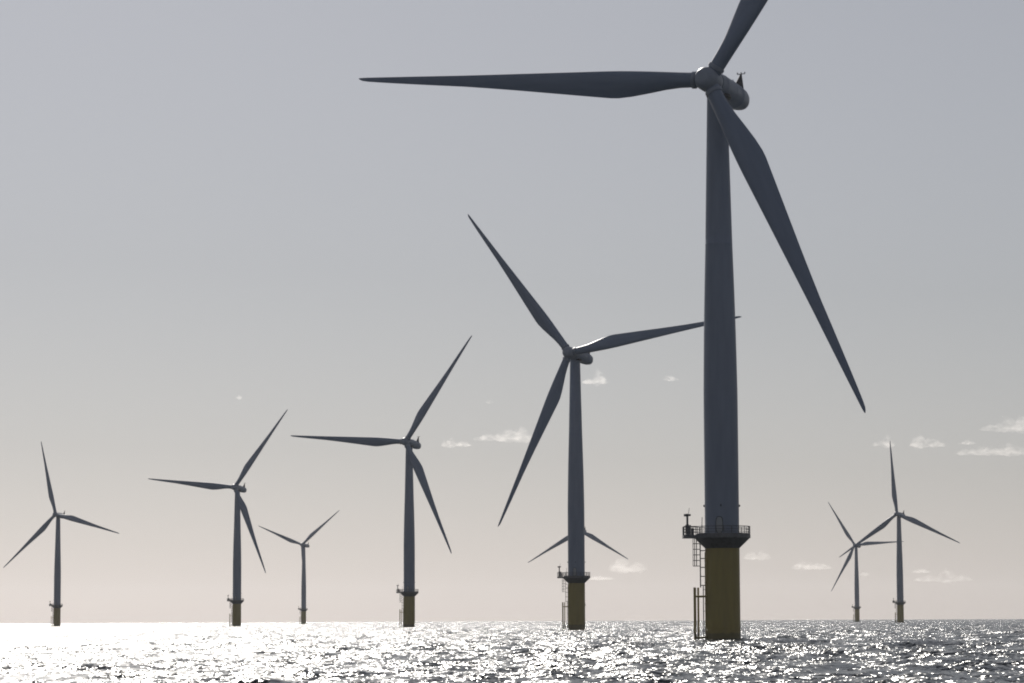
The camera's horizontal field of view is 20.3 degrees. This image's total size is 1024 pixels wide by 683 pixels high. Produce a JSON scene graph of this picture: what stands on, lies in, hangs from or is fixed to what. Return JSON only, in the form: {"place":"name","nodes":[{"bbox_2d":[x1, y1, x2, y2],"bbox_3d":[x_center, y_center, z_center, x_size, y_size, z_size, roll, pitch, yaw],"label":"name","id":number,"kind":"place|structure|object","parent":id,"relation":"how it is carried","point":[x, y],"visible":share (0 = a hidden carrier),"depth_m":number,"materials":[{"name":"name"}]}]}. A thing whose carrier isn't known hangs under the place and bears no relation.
{"place":"outdoors","nodes":[
{"label":"outdoors","id":0,"kind":"place"},
{"bbox_2d":[0,619,1023,682],"bbox_3d":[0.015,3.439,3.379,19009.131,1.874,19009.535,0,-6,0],"label":"sea","id":1,"kind":"structure","parent":0,"point":[893,651],"depth_m":245.03,"materials":[{"name":"grey liquid"}]},
{"bbox_2d":[3,442,118,625],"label":"wind turbine","id":2,"kind":"object","parent":1,"relation":"in","point":[56,606],"visible":0.98,"depth_m":2019.49,"materials":[{"name":"grey metal"}]},
{"bbox_2d":[148,409,287,625],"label":"wind turbine","id":3,"kind":"object","parent":1,"relation":"in","point":[236,601],"visible":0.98,"depth_m":1621.82,"materials":[{"name":"grey metal"}]},
{"bbox_2d":[259,511,337,623],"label":"wind turbine","id":4,"kind":"object","parent":1,"relation":"in","point":[303,609],"visible":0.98,"depth_m":2847.41,"materials":[{"name":"grey metal"}]},
{"bbox_2d":[290,336,471,626],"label":"wind turbine","id":5,"kind":"object","parent":1,"relation":"in","point":[410,593],"visible":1,"depth_m":1221.94,"materials":[{"name":"grey metal"}]},
{"bbox_2d":[528,529,627,605],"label":"wind turbine","id":6,"kind":"object","parent":1,"relation":"in","point":[587,534],"visible":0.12,"depth_m":2437.68,"materials":[{"name":"grey metal"}]},
{"bbox_2d":[468,214,740,629],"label":"wind turbine","id":7,"kind":"object","parent":1,"relation":"in","point":[576,579],"visible":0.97,"depth_m":820.70,"materials":[{"name":"grey metal"}]},
{"bbox_2d":[359,0,865,639],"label":"wind turbine","id":8,"kind":"object","parent":1,"relation":"in","point":[721,540],"visible":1,"depth_m":401.97,"materials":[{"name":"grey metal"}]},
{"bbox_2d":[828,502,903,621],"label":"wind turbine","id":9,"kind":"object","parent":1,"relation":"in","point":[856,607],"visible":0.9,"depth_m":2955.23,"materials":[{"name":"grey metal"}]},
{"bbox_2d":[840,442,959,621],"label":"wind turbine","id":10,"kind":"object","parent":1,"relation":"in","point":[900,602],"visible":1,"depth_m":2081.51,"materials":[{"name":"grey metal"}]},
{"bbox_2d":[0,0,1023,622],"label":"sky","id":11,"kind":"structure","parent":0,"point":[212,228],"materials":[{"name":"grey"}]}
]}

